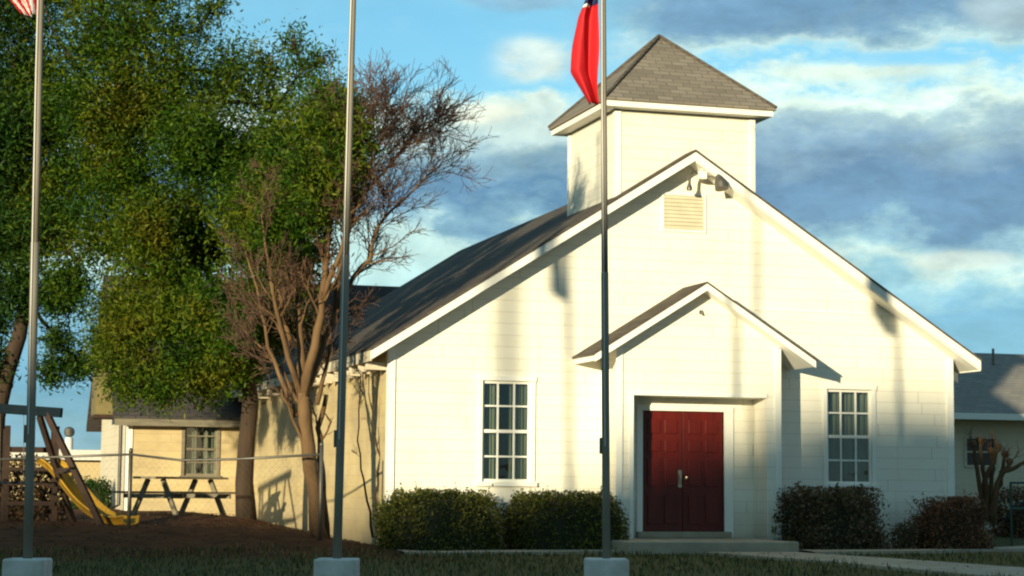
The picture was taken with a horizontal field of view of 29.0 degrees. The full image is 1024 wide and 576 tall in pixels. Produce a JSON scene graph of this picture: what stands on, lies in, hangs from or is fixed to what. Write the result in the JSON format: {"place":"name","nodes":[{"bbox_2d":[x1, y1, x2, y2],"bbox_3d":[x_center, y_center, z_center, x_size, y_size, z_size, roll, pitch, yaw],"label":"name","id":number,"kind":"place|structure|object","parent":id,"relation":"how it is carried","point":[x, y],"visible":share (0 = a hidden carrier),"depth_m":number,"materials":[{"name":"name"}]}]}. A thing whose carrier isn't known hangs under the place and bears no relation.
{"place":"outdoors","nodes":[
{"label":"outdoors","id":0,"kind":"place"},
{"bbox_2d":[397,549,621,555],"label":"path","id":1,"kind":"structure","parent":0,"point":[519,551],"depth_m":29.36,"materials":[{"name":"concrete"}]},
{"bbox_2d":[0,500,1023,575],"bbox_3d":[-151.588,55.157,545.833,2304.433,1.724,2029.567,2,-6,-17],"label":"ground","id":2,"kind":"structure","parent":0,"point":[271,537],"depth_m":28.30,"materials":[{"name":"green plant"}]},
{"bbox_2d":[2,0,51,575],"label":"flagpole","id":3,"kind":"object","parent":2,"relation":"on","point":[27,564],"visible":1,"depth_m":20.06,"materials":[{"name":"metal"}]},
{"bbox_2d":[11,0,36,16],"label":"flag","id":4,"kind":"object","parent":3,"relation":"attached to","point":[27,7],"visible":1,"depth_m":20.43,"materials":[{"name":"fabric"}]},
{"bbox_2d":[0,452,67,520],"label":"weedy bush","id":5,"kind":"object","parent":2,"relation":"on","point":[17,515],"visible":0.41,"depth_m":35.33,"materials":[{"name":"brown plant"}]},
{"bbox_2d":[0,0,104,510],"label":"leafy tree","id":6,"kind":"object","parent":2,"relation":"on","point":[53,369],"visible":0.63,"depth_m":36.14,"materials":[{"name":"green plant"}]},
{"bbox_2d":[0,404,104,524],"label":"swing frame","id":7,"kind":"object","parent":2,"relation":"on","point":[48,413],"visible":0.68,"depth_m":32.97,"materials":[{"name":"brown wood"}]},
{"bbox_2d":[9,427,100,499],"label":"building","id":8,"kind":"structure","parent":2,"relation":"on","point":[69,432],"depth_m":70.53,"materials":[{"name":"beige"}]},
{"bbox_2d":[0,425,140,524],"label":"slide","id":9,"kind":"object","parent":2,"relation":"on","point":[67,486],"visible":0.7,"depth_m":34.24,"materials":[{"name":"yellow plastic"}]},
{"bbox_2d":[70,475,112,508],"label":"bush","id":10,"kind":"object","parent":2,"relation":"on","point":[103,493],"visible":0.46,"depth_m":45.89,"materials":[{"name":"green plant"}]},
{"bbox_2d":[0,442,323,540],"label":"chain link fence","id":11,"kind":"object","parent":2,"relation":"on","point":[130,454],"visible":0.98,"depth_m":30.75,"materials":[{"name":"grey metal"}]},
{"bbox_2d":[112,476,234,515],"bbox_3d":[-6.436,4.052,38.228,1.700,0.795,1.900,-4,-7,37],"label":"picnic table","id":12,"kind":"object","parent":2,"relation":"on","point":[191,493],"visible":0.82,"depth_m":38.00,"materials":[{"name":"brown wood"}]},
{"bbox_2d":[0,0,397,519],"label":"leafy tree","id":13,"kind":"object","parent":2,"relation":"on","point":[171,297],"visible":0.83,"depth_m":35.07,"materials":[{"name":"green plant"}]},
{"bbox_2d":[314,0,359,575],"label":"flagpole","id":14,"kind":"object","parent":2,"relation":"on","point":[337,564],"visible":1,"depth_m":20.88,"materials":[{"name":"metal"}]},
{"bbox_2d":[210,41,499,538],"bbox_3d":[-2.592,0.092,30.366,4.664,7.683,2.878,0,-6,9],"label":"bare tree","id":15,"kind":"object","parent":2,"relation":"on","point":[309,368],"visible":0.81,"depth_m":30.42,"materials":[{"name":"brown plant"}]},
{"bbox_2d":[351,373,379,537],"bbox_3d":[-2.358,2.707,31.943,0.474,2.650,0.362,2,-6,-17],"label":"sapling","id":16,"kind":"object","parent":2,"relation":"on","point":[375,497],"visible":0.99,"depth_m":31.98,"materials":[{"name":"brown plant"}]},
{"bbox_2d":[370,481,505,550],"bbox_3d":[-1.138,3.878,30.309,1.976,1.892,1.356,2,-6,-17],"label":"clipped hedge","id":17,"kind":"object","parent":2,"relation":"on","point":[448,519],"visible":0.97,"depth_m":29.87,"materials":[{"name":"green plant"}]},
{"bbox_2d":[0,540,1023,575],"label":"grass","id":18,"kind":"structure","parent":2,"relation":"on","point":[767,561],"depth_m":26.23,"materials":[{"name":"green plant"}]},
{"bbox_2d":[86,34,981,547],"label":"church","id":19,"kind":"structure","parent":2,"relation":"on","point":[762,350],"depth_m":33.10,"materials":[{"name":"white"}]},
{"bbox_2d":[179,426,220,476],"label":"window","id":20,"kind":"structure","parent":19,"relation":"in","point":[197,442],"depth_m":44.57,"materials":[{"name":"white wood"}]},
{"bbox_2d":[475,375,536,486],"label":"window","id":21,"kind":"structure","parent":19,"relation":"in","point":[505,457],"depth_m":32.11,"materials":[{"name":"clear glass"}]},
{"bbox_2d":[643,411,681,530],"bbox_3d":[2.471,3.006,32.479,0.711,1.965,0.113,2,-6,-17],"label":"door","id":22,"kind":"structure","parent":19,"relation":"in","point":[662,430],"depth_m":32.48,"materials":[{"name":"red wood"}]},
{"bbox_2d":[682,412,722,530],"bbox_3d":[3.160,3.033,32.682,0.711,1.965,0.117,2,-6,-17],"label":"door","id":23,"kind":"structure","parent":19,"relation":"in","point":[702,432],"depth_m":32.68,"materials":[{"name":"red wood"}]},
{"bbox_2d":[822,384,878,488],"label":"window","id":24,"kind":"structure","parent":19,"relation":"in","point":[847,414],"depth_m":33.85,"materials":[{"name":"clear glass"}]},
{"bbox_2d":[498,482,632,549],"bbox_3d":[0.799,3.966,30.883,1.995,1.849,1.346,2,-6,-17],"label":"clipped hedge","id":25,"kind":"object","parent":2,"relation":"on","point":[546,520],"visible":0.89,"depth_m":30.42,"materials":[{"name":"green plant"}]},
{"bbox_2d":[584,0,628,575],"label":"flagpole","id":26,"kind":"object","parent":2,"relation":"on","point":[606,564],"visible":1,"depth_m":22.18,"materials":[{"name":"metal"}]},
{"bbox_2d":[570,0,599,104],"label":"flag","id":27,"kind":"object","parent":26,"relation":"attached to","point":[584,59],"visible":1,"depth_m":22.55,"materials":[{"name":"red fabric"}]},
{"bbox_2d":[610,538,798,554],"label":"entrance slab","id":28,"kind":"structure","parent":2,"relation":"on","point":[681,545],"depth_m":30.23,"materials":[{"name":"concrete"}]},
{"bbox_2d":[771,481,897,549],"bbox_3d":[5.228,4.120,32.354,1.987,1.904,1.363,2,-6,-17],"label":"round shrub","id":29,"kind":"object","parent":2,"relation":"on","point":[836,518],"visible":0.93,"depth_m":32.02,"materials":[{"name":"green plant"}]},
{"bbox_2d":[890,518,918,548],"bbox_3d":[6.438,4.068,32.547,0.506,0.570,0.523,2,-6,-17],"label":"plant","id":30,"kind":"object","parent":2,"relation":"on","point":[902,543],"visible":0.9,"depth_m":32.47,"materials":[{"name":"green plant"}]},
{"bbox_2d":[903,489,997,548],"bbox_3d":[7.273,4.191,32.922,1.469,1.689,1.256,2,-6,-17],"label":"round shrub","id":31,"kind":"object","parent":2,"relation":"on","point":[939,526],"visible":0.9,"depth_m":32.56,"materials":[{"name":"green plant"}]},
{"bbox_2d":[953,349,1023,509],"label":"annex building","id":32,"kind":"structure","parent":2,"relation":"on","point":[988,397],"depth_m":49.74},
{"bbox_2d":[964,436,997,467],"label":"window","id":33,"kind":"structure","parent":32,"relation":"in","point":[968,451],"depth_m":49.54,"materials":[{"name":"white glass"}]},
{"bbox_2d":[964,428,1023,521],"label":"pruned tree","id":34,"kind":"object","parent":2,"relation":"on","point":[990,492],"visible":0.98,"depth_m":35.97,"materials":[{"name":"brown plant"}]},
{"bbox_2d":[986,485,1023,537],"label":"bush","id":35,"kind":"object","parent":2,"relation":"on","point":[1018,522],"visible":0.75,"depth_m":37.01,"materials":[{"name":"green plant"}]},
{"bbox_2d":[1009,482,1023,545],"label":"handrail","id":36,"kind":"object","parent":2,"relation":"on","point":[1011,520],"visible":0.85,"depth_m":34.51,"materials":[{"name":"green metal"}]},
{"bbox_2d":[0,0,1023,449],"label":"sky","id":37,"kind":"structure","parent":0,"point":[894,136],"materials":[{"name":"blue"}]},
{"bbox_2d":[705,552,1023,575],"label":"path","id":38,"kind":"structure","parent":0,"point":[940,567],"depth_m":27.44,"materials":[{"name":"concrete"}]},
{"bbox_2d":[799,546,1023,554],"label":"path","id":39,"kind":"structure","parent":0,"point":[904,551],"depth_m":31.53,"materials":[{"name":"concrete"}]}
]}

